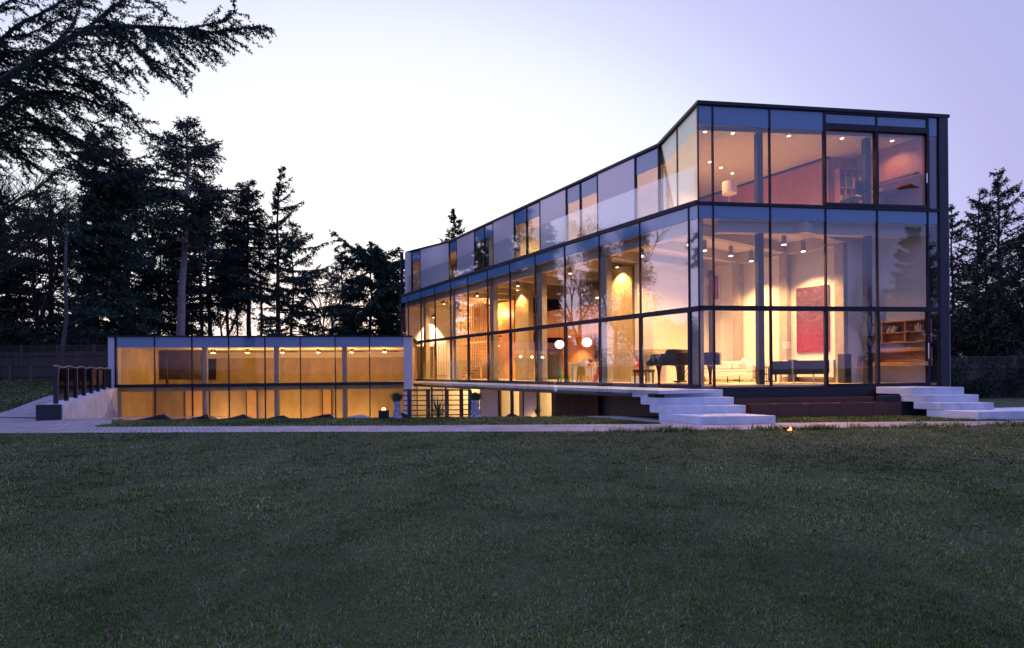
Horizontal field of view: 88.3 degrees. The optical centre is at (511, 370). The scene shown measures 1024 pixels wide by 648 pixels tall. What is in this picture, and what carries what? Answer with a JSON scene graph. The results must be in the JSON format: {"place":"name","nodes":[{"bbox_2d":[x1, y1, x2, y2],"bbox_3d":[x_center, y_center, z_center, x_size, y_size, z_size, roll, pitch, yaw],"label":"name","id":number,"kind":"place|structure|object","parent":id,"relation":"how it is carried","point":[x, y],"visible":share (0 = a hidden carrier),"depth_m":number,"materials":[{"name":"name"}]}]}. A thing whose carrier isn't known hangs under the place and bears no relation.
{"place":"outdoors","nodes":[
{"label":"outdoors","id":0,"kind":"place"},
{"bbox_2d":[0,380,52,410],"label":"bank grass","id":1,"kind":"structure","parent":0,"point":[26,382],"depth_m":24.19,"materials":[{"name":"plant"}]},
{"bbox_2d":[0,387,107,416],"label":"ramp path","id":2,"kind":"structure","parent":0,"point":[27,410],"depth_m":19.33,"materials":[{"name":"concrete"}]},
{"bbox_2d":[87,416,222,418],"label":"sunken paving","id":3,"kind":"structure","parent":0,"point":[140,417],"depth_m":20.87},
{"bbox_2d":[420,397,455,416],"bbox_3d":[-2.180,1.067,16.128,1.218,0.742,1.435,0,0,0],"label":"yucca","id":4,"kind":"object","parent":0,"point":[438,411],"visible":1,"depth_m":16.18,"materials":[{"name":"green plant"}]},
{"bbox_2d":[460,299,501,378],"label":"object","id":5,"kind":"structure","parent":0,"point":[478,352],"depth_m":31.79,"materials":[{"name":"brown wood"}]},
{"bbox_2d":[0,416,1020,432],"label":"garden path","id":6,"kind":"structure","parent":0,"point":[20,424],"depth_m":13.56,"materials":[{"name":"concrete"}]},
{"bbox_2d":[632,389,774,424],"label":"concrete steps","id":7,"kind":"structure","parent":6,"relation":"on","point":[715,408],"depth_m":14.53,"materials":[{"name":"concrete"}]},
{"bbox_2d":[0,381,1023,647],"bbox_3d":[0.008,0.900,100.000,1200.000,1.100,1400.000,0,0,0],"label":"lawn ground","id":8,"kind":"structure","parent":0,"point":[996,401],"depth_m":4.55,"materials":[{"name":"plant"}]},
{"bbox_2d":[8,365,10,389],"bbox_3d":[-23.341,0.419,24.503,0.118,1.352,0.095,0,0,0],"label":"stake","id":9,"kind":"object","parent":8,"relation":"on","point":[9,376],"visible":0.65,"depth_m":24.46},
{"bbox_2d":[0,182,25,321],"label":"conifer","id":10,"kind":"object","parent":8,"relation":"on","point":[7,252],"visible":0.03,"depth_m":43.35,"materials":[{"name":"green plant"}]},
{"bbox_2d":[29,365,31,388],"bbox_3d":[-22.354,0.411,24.503,0.118,1.352,0.095,0,0,0],"label":"stake","id":11,"kind":"object","parent":8,"relation":"on","point":[30,386],"visible":0.65,"depth_m":24.46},
{"bbox_2d":[0,210,63,346],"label":"conifer","id":12,"kind":"object","parent":8,"relation":"on","point":[8,285],"visible":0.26,"depth_m":40.03,"materials":[{"name":"green plant"}]},
{"bbox_2d":[0,163,83,272],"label":"bare tree","id":13,"kind":"object","parent":8,"relation":"on","point":[11,199],"visible":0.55,"depth_m":31.80,"materials":[{"name":"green plant"}]},
{"bbox_2d":[0,197,97,345],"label":"conifer","id":14,"kind":"object","parent":8,"relation":"on","point":[54,302],"visible":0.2,"depth_m":40.69,"materials":[{"name":"green plant"}]},
{"bbox_2d":[1,170,98,350],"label":"bare tree","id":15,"kind":"object","parent":8,"relation":"on","point":[50,292],"visible":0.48,"depth_m":33.92,"materials":[{"name":"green plant"}]},
{"bbox_2d":[58,204,68,367],"bbox_3d":[-22.556,-3.758,26.500,0.530,9.206,0.220,0,0,0],"label":"young tree","id":16,"kind":"object","parent":8,"relation":"on","point":[62,346],"visible":0.69,"depth_m":26.45,"materials":[{"name":"brown plant"}]},
{"bbox_2d":[0,344,201,383],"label":"garden fence","id":17,"kind":"object","parent":8,"relation":"on","point":[174,365],"visible":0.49,"depth_m":28.19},
{"bbox_2d":[52,125,167,350],"bbox_3d":[-22.754,-6.679,30.302,5.031,15.055,5.915,0,0,-17],"label":"conifer","id":18,"kind":"object","parent":8,"relation":"on","point":[102,296],"visible":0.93,"depth_m":29.83,"materials":[{"name":"green plant"}]},
{"bbox_2d":[0,300,228,351],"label":"undergrowth","id":19,"kind":"object","parent":8,"relation":"on","point":[14,338],"visible":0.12,"depth_m":33.54,"materials":[{"name":"green plant"}]},
{"bbox_2d":[55,204,195,284],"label":"bare tree","id":20,"kind":"object","parent":8,"relation":"on","point":[142,232],"visible":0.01,"depth_m":51.97,"materials":[{"name":"brown plant"}]},
{"bbox_2d":[58,182,197,339],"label":"conifer","id":21,"kind":"object","parent":8,"relation":"on","point":[149,275],"visible":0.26,"depth_m":44.63,"materials":[{"name":"green plant"}]},
{"bbox_2d":[0,0,276,282],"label":"overhanging cedar","id":22,"kind":"object","parent":8,"relation":"on","point":[26,98],"visible":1,"depth_m":14.52,"materials":[{"name":"green plant"}]},
{"bbox_2d":[138,414,175,419],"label":"slate slab","id":23,"kind":"structure","parent":8,"relation":"on","point":[162,417],"depth_m":16.43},
{"bbox_2d":[112,231,214,335],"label":"conifer","id":24,"kind":"object","parent":8,"relation":"on","point":[154,284],"visible":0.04,"depth_m":47.29,"materials":[{"name":"green plant"}]},
{"bbox_2d":[128,115,243,335],"bbox_3d":[-22.288,-8.236,35.889,8.023,18.199,6.875,0,0,34],"label":"conifer","id":25,"kind":"object","parent":8,"relation":"on","point":[206,200],"visible":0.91,"depth_m":35.52,"materials":[{"name":"green plant"}]},
{"bbox_2d":[190,414,215,419],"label":"slate slab","id":26,"kind":"structure","parent":8,"relation":"on","point":[206,416],"depth_m":16.42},
{"bbox_2d":[186,236,226,335],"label":"thin tree","id":27,"kind":"object","parent":8,"relation":"on","point":[200,263],"visible":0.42,"depth_m":43.93,"materials":[{"name":"green plant"}]},
{"bbox_2d":[155,203,258,335],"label":"conifer","id":28,"kind":"object","parent":8,"relation":"on","point":[208,317],"visible":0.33,"depth_m":44.75,"materials":[{"name":"green plant"}]},
{"bbox_2d":[203,226,246,335],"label":"thin tree","id":29,"kind":"object","parent":8,"relation":"on","point":[227,323],"visible":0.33,"depth_m":44.94,"materials":[{"name":"green plant"}]},
{"bbox_2d":[202,250,275,335],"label":"bare tree","id":30,"kind":"object","parent":8,"relation":"on","point":[230,330],"visible":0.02,"depth_m":53.91,"materials":[{"name":"brown plant"}]},
{"bbox_2d":[224,414,253,418],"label":"slate slab","id":31,"kind":"structure","parent":8,"relation":"on","point":[242,416],"depth_m":16.43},
{"bbox_2d":[212,259,269,335],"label":"thin tree","id":32,"kind":"object","parent":8,"relation":"on","point":[236,317],"visible":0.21,"depth_m":46.89,"materials":[{"name":"green plant"}]},
{"bbox_2d":[197,179,299,335],"bbox_3d":[-20.471,-6.885,39.831,6.755,15.432,6.157,0,0,20],"label":"conifer","id":33,"kind":"object","parent":8,"relation":"on","point":[236,266],"visible":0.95,"depth_m":39.47,"materials":[{"name":"green plant"}]},
{"bbox_2d":[231,255,275,335],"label":"thin tree","id":34,"kind":"object","parent":8,"relation":"on","point":[261,311],"visible":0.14,"depth_m":43.90,"materials":[{"name":"green plant"}]},
{"bbox_2d":[106,336,419,419],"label":"glass pavilion","id":35,"kind":"structure","parent":8,"relation":"on","point":[264,378],"depth_m":27.68,"materials":[{"name":"glass"}]},
{"bbox_2d":[208,359,215,379],"bbox_3d":[-18.632,-0.068,31.927,1.330,1.250,0.098,0,0,-7],"label":"dark window","id":36,"kind":"structure","parent":35,"relation":"in","point":[211,362],"depth_m":31.93,"materials":[{"name":"black"}]},
{"bbox_2d":[264,220,336,335],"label":"conifer","id":37,"kind":"object","parent":8,"relation":"on","point":[305,299],"visible":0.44,"depth_m":41.32,"materials":[{"name":"green plant"}]},
{"bbox_2d":[251,166,358,335],"bbox_3d":[-16.086,-7.381,40.888,8.074,16.349,8.188,0,0,44],"label":"conifer","id":38,"kind":"object","parent":8,"relation":"on","point":[278,293],"visible":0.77,"depth_m":39.76,"materials":[{"name":"green plant"}]},
{"bbox_2d":[302,311,326,335],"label":"conifer","id":39,"kind":"object","parent":8,"relation":"on","point":[311,321],"visible":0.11,"depth_m":55.85,"materials":[{"name":"green plant"}]},
{"bbox_2d":[309,414,335,418],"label":"slate slab","id":40,"kind":"structure","parent":8,"relation":"on","point":[326,416],"depth_m":16.42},
{"bbox_2d":[321,296,334,328],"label":"thin tree","id":41,"kind":"object","parent":8,"relation":"on","point":[328,324],"visible":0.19,"depth_m":52.25,"materials":[{"name":"green plant"}]},
{"bbox_2d":[300,264,357,334],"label":"bare tree","id":42,"kind":"object","parent":8,"relation":"on","point":[315,306],"visible":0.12,"depth_m":57.15,"materials":[{"name":"brown plant"}]},
{"bbox_2d":[321,290,340,334],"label":"thin tree","id":43,"kind":"object","parent":8,"relation":"on","point":[332,316],"visible":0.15,"depth_m":49.56,"materials":[{"name":"green plant"}]},
{"bbox_2d":[319,246,367,335],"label":"conifer","id":44,"kind":"object","parent":8,"relation":"on","point":[335,277],"visible":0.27,"depth_m":49.45,"materials":[{"name":"green plant"}]},
{"bbox_2d":[323,229,405,335],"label":"conifer","id":45,"kind":"object","parent":8,"relation":"on","point":[380,307],"visible":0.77,"depth_m":44.59,"materials":[{"name":"green plant"}]},
{"bbox_2d":[378,407,388,418],"bbox_3d":[-3.939,1.313,16.200,0.280,0.340,0.200,0,0,0],"label":"garden lantern","id":46,"kind":"object","parent":8,"relation":"on","point":[383,413],"visible":0.88,"depth_m":16.10,"materials":[{"name":"black metal"}]},
{"bbox_2d":[386,260,405,335],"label":"conifer","id":47,"kind":"object","parent":8,"relation":"on","point":[398,315],"visible":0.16,"depth_m":45.52,"materials":[{"name":"green plant"}]},
{"bbox_2d":[388,392,404,418],"bbox_3d":[-3.561,1.157,16.251,0.548,1.047,0.517,0,0,0],"label":"yucca","id":48,"kind":"object","parent":8,"relation":"on","point":[396,397],"visible":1,"depth_m":16.15,"materials":[{"name":"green plant"}]},
{"bbox_2d":[438,208,465,241],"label":"conifer","id":49,"kind":"object","parent":8,"relation":"on","point":[453,231],"visible":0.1,"depth_m":52.08,"materials":[{"name":"green plant"}]},
{"bbox_2d":[468,391,482,417],"bbox_3d":[-1.121,1.145,16.279,0.480,1.029,0.471,0,0,-29],"label":"yucca","id":50,"kind":"object","parent":8,"relation":"on","point":[475,398],"visible":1,"depth_m":16.19,"materials":[{"name":"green plant"}]},
{"bbox_2d":[732,398,747,413],"bbox_3d":[6.816,1.113,15.839,0.388,0.560,0.300,0,0,-3],"label":"planter box","id":51,"kind":"object","parent":8,"relation":"on","point":[740,401],"visible":0.21,"depth_m":15.69,"materials":[{"name":"wood"}]},
{"bbox_2d":[746,403,776,417],"bbox_3d":[7.319,1.184,15.474,0.780,0.410,0.340,0,0,-4],"label":"planter box","id":52,"kind":"object","parent":8,"relation":"on","point":[763,408],"visible":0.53,"depth_m":15.31,"materials":[{"name":"wood"}]},
{"bbox_2d":[748,398,778,402],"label":"planter box","id":53,"kind":"object","parent":8,"relation":"on","point":[763,400],"visible":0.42,"depth_m":15.73,"materials":[{"name":"wood"}]},
{"bbox_2d":[774,403,808,417],"bbox_3d":[8.190,1.176,15.524,0.939,0.410,0.340,0,0,-3],"label":"planter box","id":54,"kind":"object","parent":8,"relation":"on","point":[785,410],"visible":0.8,"depth_m":15.36,"materials":[{"name":"wood"}]},
{"bbox_2d":[779,397,809,402],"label":"planter box","id":55,"kind":"object","parent":8,"relation":"on","point":[795,400],"visible":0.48,"depth_m":15.79,"materials":[{"name":"wood"}]},
{"bbox_2d":[809,402,840,417],"bbox_3d":[9.149,1.168,15.579,0.960,0.410,0.340,0,0,-4],"label":"planter box","id":56,"kind":"object","parent":8,"relation":"on","point":[828,409],"visible":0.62,"depth_m":15.41,"materials":[{"name":"wood"}]},
{"bbox_2d":[810,397,842,402],"bbox_3d":[9.465,1.091,15.999,1.010,0.560,0.300,0,0,-3],"label":"planter box","id":57,"kind":"object","parent":8,"relation":"on","point":[824,399],"visible":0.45,"depth_m":15.85,"materials":[{"name":"wood"}]},
{"bbox_2d":[834,402,872,416],"bbox_3d":[10.114,1.160,15.639,0.950,0.410,0.340,0,0,-4],"label":"planter box","id":58,"kind":"object","parent":8,"relation":"on","point":[856,409],"visible":0.73,"depth_m":15.47,"materials":[{"name":"wood"}]},
{"bbox_2d":[843,396,873,401],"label":"planter box","id":59,"kind":"object","parent":8,"relation":"on","point":[859,399],"visible":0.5,"depth_m":15.91,"materials":[{"name":"wood"}]},
{"bbox_2d":[870,402,901,415],"bbox_3d":[11.043,1.152,15.699,0.890,0.410,0.340,0,0,-4],"label":"planter box","id":60,"kind":"object","parent":8,"relation":"on","point":[888,408],"visible":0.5,"depth_m":15.53,"materials":[{"name":"wood"}]},
{"bbox_2d":[876,395,926,415],"bbox_3d":[11.684,1.052,15.785,1.350,0.600,0.330,0,0,0],"label":"service box","id":61,"kind":"object","parent":8,"relation":"on","point":[908,409],"visible":0.29,"depth_m":15.62,"materials":[{"name":"black metal"}]},
{"bbox_2d":[876,386,1023,419],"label":"concrete steps","id":62,"kind":"structure","parent":8,"relation":"on","point":[948,402],"depth_m":15.10,"materials":[{"name":"concrete"}]},
{"bbox_2d":[949,203,992,364],"bbox_3d":[25.198,-3.994,30.100,4.381,11.073,3.707,0,0,0],"label":"conifer","id":63,"kind":"object","parent":8,"relation":"on","point":[952,232],"visible":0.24,"depth_m":29.86,"materials":[{"name":"green plant"}]},
{"bbox_2d":[950,188,1021,363],"bbox_3d":[25.589,-4.147,28.878,4.670,11.698,5.312,0,0,0],"label":"conifer","id":64,"kind":"object","parent":8,"relation":"on","point":[980,254],"visible":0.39,"depth_m":28.70,"materials":[{"name":"green plant"}]},
{"bbox_2d":[950,167,1023,363],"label":"conifer","id":65,"kind":"object","parent":8,"relation":"on","point":[1004,250],"visible":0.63,"depth_m":27.76,"materials":[{"name":"green plant"}]},
{"bbox_2d":[950,291,1023,398],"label":"shrubs","id":66,"kind":"object","parent":8,"relation":"on","point":[980,333],"visible":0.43,"depth_m":26.79,"materials":[{"name":"green plant"}]},
{"bbox_2d":[950,355,1023,396],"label":"garden fence","id":67,"kind":"object","parent":8,"relation":"on","point":[977,370],"visible":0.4,"depth_m":24.64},
{"bbox_2d":[950,238,1023,355],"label":"conifer","id":68,"kind":"object","parent":8,"relation":"on","point":[973,246],"depth_m":30.63,"materials":[{"name":"green plant"}]},
{"bbox_2d":[975,209,1023,363],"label":"conifer","id":69,"kind":"object","parent":8,"relation":"on","point":[1017,292],"visible":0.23,"depth_m":27.59,"materials":[{"name":"green plant"}]},
{"bbox_2d":[990,249,1023,339],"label":"conifer","id":70,"kind":"object","parent":8,"relation":"on","point":[1009,275],"visible":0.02,"depth_m":32.08,"materials":[{"name":"green plant"}]},
{"bbox_2d":[0,0,1023,356],"label":"sky","id":71,"kind":"structure","parent":0,"point":[384,117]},
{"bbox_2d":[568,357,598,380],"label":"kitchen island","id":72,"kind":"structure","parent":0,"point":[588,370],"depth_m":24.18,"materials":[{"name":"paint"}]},
{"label":"courtyard floor","id":73,"kind":"structure","parent":0,"visible":0},
{"bbox_2d":[36,388,117,420],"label":"retaining wall","id":74,"kind":"structure","parent":73,"relation":"on","point":[101,404],"depth_m":19.23,"materials":[{"name":"concrete"}]},
{"bbox_2d":[53,365,111,403],"bbox_3d":[-16.485,0.473,20.450,0.120,1.267,8.487,0,0,-28],"label":"railing","id":75,"kind":"object","parent":74,"relation":"on","point":[74,382],"visible":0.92,"depth_m":19.01,"materials":[{"name":"grey"}]},
{"bbox_2d":[403,389,471,416],"bbox_3d":[-2.484,1.371,17.647,2.280,1.500,0.090,0,0,-3],"label":"louvre screen","id":76,"kind":"object","parent":73,"relation":"on","point":[428,400],"visible":0.61,"depth_m":17.62,"materials":[{"name":"wood"}]},
{"bbox_2d":[400,100,955,417],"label":"glass house","id":77,"kind":"structure","parent":73,"relation":"on","point":[663,199],"depth_m":18.85,"materials":[{"name":"glass"}]},
{"bbox_2d":[417,346,434,378],"bbox_3d":[-5.877,-0.524,35.273,1.780,2.154,0.048,0,0,-34],"label":"inner door","id":78,"kind":"structure","parent":77,"relation":"in","point":[418,347],"depth_m":35.22,"materials":[{"name":"brown wood"}]},
{"bbox_2d":[433,343,447,378],"bbox_3d":[-4.595,-0.585,33.576,0.060,2.253,2.000,0,0,-34],"label":"slat frame","id":79,"kind":"object","parent":77,"relation":"on","point":[443,375],"visible":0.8,"depth_m":33.39,"materials":[{"name":"brown wood"}]},
{"bbox_2d":[388,381,713,397],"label":"terrace","id":80,"kind":"structure","parent":77,"relation":"attached to","point":[596,390],"depth_m":18.66,"materials":[{"name":"concrete"}]},
{"bbox_2d":[551,393,555,415],"bbox_3d":[1.754,2.095,21.661,0.100,2.580,0.290,0,0,-34],"label":"basement door","id":81,"kind":"structure","parent":77,"relation":"in","point":[553,399],"depth_m":21.64,"materials":[{"name":"black metal"}]},
{"bbox_2d":[555,333,563,347],"bbox_3d":[2.159,-2.746,24.127,0.408,3.484,0.408,0,0,-34],"label":"pendant globe","id":82,"kind":"object","parent":77,"relation":"hanging from","point":[559,343],"visible":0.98,"depth_m":23.99,"materials":[{"name":"beige"}]},
{"bbox_2d":[557,366,569,381],"bbox_3d":[2.143,0.149,21.953,0.429,0.688,0.469,0,0,-13],"label":"child chair","id":83,"kind":"object","parent":77,"relation":"on","point":[559,373],"visible":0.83,"depth_m":21.79,"materials":[{"name":"green plastic"}]},
{"bbox_2d":[576,365,589,381],"bbox_3d":[2.804,0.143,20.830,0.469,0.688,0.429,0,0,31],"label":"child chair","id":84,"kind":"object","parent":77,"relation":"on","point":[581,372],"visible":0.88,"depth_m":20.68,"materials":[{"name":"orange plastic"}]},
{"bbox_2d":[571,366,597,381],"bbox_3d":[3.081,0.157,21.681,0.650,0.640,1.300,0,0,-34],"label":"children table","id":85,"kind":"object","parent":77,"relation":"on","point":[582,376],"visible":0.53,"depth_m":21.67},
{"bbox_2d":[582,285,591,346],"bbox_3d":[3.194,-2.755,22.594,0.408,3.484,0.408,0,0,-34],"label":"pendant globe","id":86,"kind":"object","parent":77,"relation":"hanging from","point":[586,342],"visible":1,"depth_m":22.50,"materials":[{"name":"beige"}]},
{"bbox_2d":[631,359,644,382],"bbox_3d":[4.787,0.010,19.913,0.402,0.906,0.400,0,0,-34],"label":"potted plant","id":87,"kind":"object","parent":77,"relation":"on","point":[637,378],"visible":0.52,"depth_m":19.87,"materials":[{"name":"paint"}]},
{"bbox_2d":[633,369,654,382],"bbox_3d":[4.687,0.214,18.723,0.760,0.500,0.400,0,0,-40],"label":"piano stool","id":88,"kind":"object","parent":77,"relation":"on","point":[646,371],"visible":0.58,"depth_m":18.61,"materials":[{"name":"wood"}]},
{"bbox_2d":[646,349,721,384],"bbox_3d":[5.871,-0.126,17.434,1.495,1.160,2.358,0,0,-41],"label":"grand piano","id":89,"kind":"object","parent":77,"relation":"on","point":[677,359],"visible":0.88,"depth_m":17.27,"materials":[{"name":"black paint"}]},
{"bbox_2d":[709,276,717,299],"bbox_3d":[8.313,-3.395,21.734,0.030,0.950,0.400,0,0,-34],"label":"picture","id":90,"kind":"object","parent":77,"relation":"attached to","point":[710,287],"visible":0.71,"depth_m":21.72,"materials":[{"name":"pink fabric"}]},
{"bbox_2d":[722,180,736,201],"bbox_3d":[7.674,-5.821,18.602,0.480,1.640,0.480,0,0,-34],"label":"floor lamp","id":91,"kind":"object","parent":77,"relation":"on","point":[729,188],"visible":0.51,"depth_m":18.43,"materials":[{"name":"fabric"}]},
{"bbox_2d":[728,244,732,255],"bbox_3d":[7.701,-4.296,18.563,0.150,0.534,0.148,0,0,-34],"label":"ceiling lamp","id":92,"kind":"object","parent":77,"relation":"hanging from","point":[730,249],"visible":0.88,"depth_m":18.50,"materials":[{"name":"grey"}]},
{"bbox_2d":[654,381,819,384],"bbox_3d":[7.520,0.432,18.462,4.000,0.008,4.300,0,0,-34],"label":"rug","id":93,"kind":"object","parent":77,"relation":"on","point":[731,382],"visible":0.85,"depth_m":17.97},
{"bbox_2d":[704,375,741,382],"bbox_3d":[7.253,0.307,18.765,0.800,0.270,1.500,0,0,-34],"label":"coffee table","id":94,"kind":"object","parent":93,"relation":"on","point":[727,376],"visible":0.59,"depth_m":18.16,"materials":[{"name":"wood"}]},
{"bbox_2d":[687,361,765,381],"bbox_3d":[8.136,0.045,20.448,0.950,0.780,3.100,0,0,-34],"label":"sofa","id":95,"kind":"object","parent":93,"relation":"on","point":[730,368],"visible":0.42,"depth_m":19.75,"materials":[{"name":"beige fabric"}]},
{"bbox_2d":[738,358,749,369],"bbox_3d":[8.606,-0.229,19.561,0.474,0.473,0.160,0,12,45],"label":"cushion","id":96,"kind":"object","parent":95,"relation":"on","point":[743,362],"visible":0.79,"depth_m":19.51,"materials":[{"name":"beige fabric"}]},
{"bbox_2d":[782,342,790,360],"bbox_3d":[9.569,-0.287,18.366,0.280,1.420,0.276,0,0,-34],"label":"floor lamp","id":97,"kind":"object","parent":93,"relation":"on","point":[786,345],"visible":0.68,"depth_m":18.27,"materials":[{"name":"fabric"}]},
{"bbox_2d":[765,360,793,383],"bbox_3d":[8.316,0.054,16.653,0.790,0.744,0.696,0,0,-7],"label":"leather armchair","id":98,"kind":"object","parent":77,"relation":"on","point":[782,368],"visible":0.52,"depth_m":16.36,"materials":[{"name":"black"}]},
{"bbox_2d":[781,235,786,244],"bbox_3d":[8.745,-4.305,16.963,0.150,0.534,0.148,0,0,-34],"label":"ceiling lamp","id":99,"kind":"object","parent":77,"relation":"hanging from","point":[783,240],"visible":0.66,"depth_m":16.91,"materials":[{"name":"grey"}]},
{"bbox_2d":[788,360,798,381],"bbox_3d":[10.014,0.019,18.781,0.220,0.800,0.307,0,0,-7],"label":"loudspeaker","id":100,"kind":"object","parent":77,"relation":"on","point":[790,378],"visible":0.42,"depth_m":18.70,"materials":[{"name":"black"}]},
{"bbox_2d":[801,241,805,251],"bbox_3d":[9.918,-4.314,17.960,0.150,0.534,0.148,0,0,-34],"label":"ceiling lamp","id":101,"kind":"object","parent":77,"relation":"hanging from","point":[803,246],"visible":0.93,"depth_m":17.90,"materials":[{"name":"grey"}]},
{"bbox_2d":[780,360,829,383],"bbox_3d":[9.449,0.054,17.065,1.240,0.740,0.730,0,0,-7],"label":"daybed","id":102,"kind":"object","parent":77,"relation":"on","point":[813,367],"visible":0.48,"depth_m":16.70,"materials":[{"name":"black leather"}]},
{"bbox_2d":[782,359,834,376],"bbox_3d":[10.411,-0.065,18.456,0.368,0.600,1.750,0,0,-34],"label":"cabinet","id":103,"kind":"object","parent":77,"relation":"attached to","point":[832,367],"visible":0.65,"depth_m":17.73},
{"bbox_2d":[796,284,829,352],"bbox_3d":[10.549,-1.789,18.505,0.061,2.300,1.100,0,0,-34],"label":"painting","id":104,"kind":"object","parent":77,"relation":"attached to","point":[809,329],"visible":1,"depth_m":18.53},
{"bbox_2d":[838,354,851,382],"bbox_3d":[10.904,-0.064,17.283,0.250,0.950,0.307,0,0,-7],"label":"loudspeaker","id":105,"kind":"object","parent":77,"relation":"on","point":[844,369],"visible":1,"depth_m":17.15,"materials":[{"name":"black plastic"}]},
{"bbox_2d":[834,167,860,202],"bbox_3d":[11.542,-6.202,17.994,1.000,1.310,0.250,0,0,-7],"label":"pigeonhole bookcase","id":106,"kind":"object","parent":77,"relation":"attached to","point":[844,173],"visible":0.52,"depth_m":17.91,"materials":[{"name":"white wood"}]},
{"bbox_2d":[839,180,861,202],"bbox_3d":[10.979,-5.528,17.011,0.560,1.000,0.566,0,0,-23],"label":"office chair","id":107,"kind":"object","parent":77,"relation":"on","point":[858,188],"visible":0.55,"depth_m":16.76,"materials":[{"name":"black leather"}]},
{"bbox_2d":[822,111,929,207],"bbox_3d":[11.304,-6.498,16.355,3.560,2.871,0.196,0,0,-7],"label":"window frame","id":108,"kind":"structure","parent":77,"relation":"in","point":[876,129],"depth_m":16.31,"materials":[{"name":"black metal"}]},
{"bbox_2d":[856,171,919,203],"bbox_3d":[12.053,-5.632,17.213,0.700,1.190,1.900,0,0,-34],"label":"long desk","id":109,"kind":"object","parent":77,"relation":"on","point":[885,193],"visible":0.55,"depth_m":16.92,"materials":[{"name":"red wood"}]},
{"bbox_2d":[857,319,932,365],"bbox_3d":[12.487,-0.880,17.389,0.650,1.470,2.050,0,0,-34],"label":"wall shelving","id":110,"kind":"object","parent":77,"relation":"attached to","point":[907,333],"depth_m":17.23,"materials":[{"name":"brown wood"}]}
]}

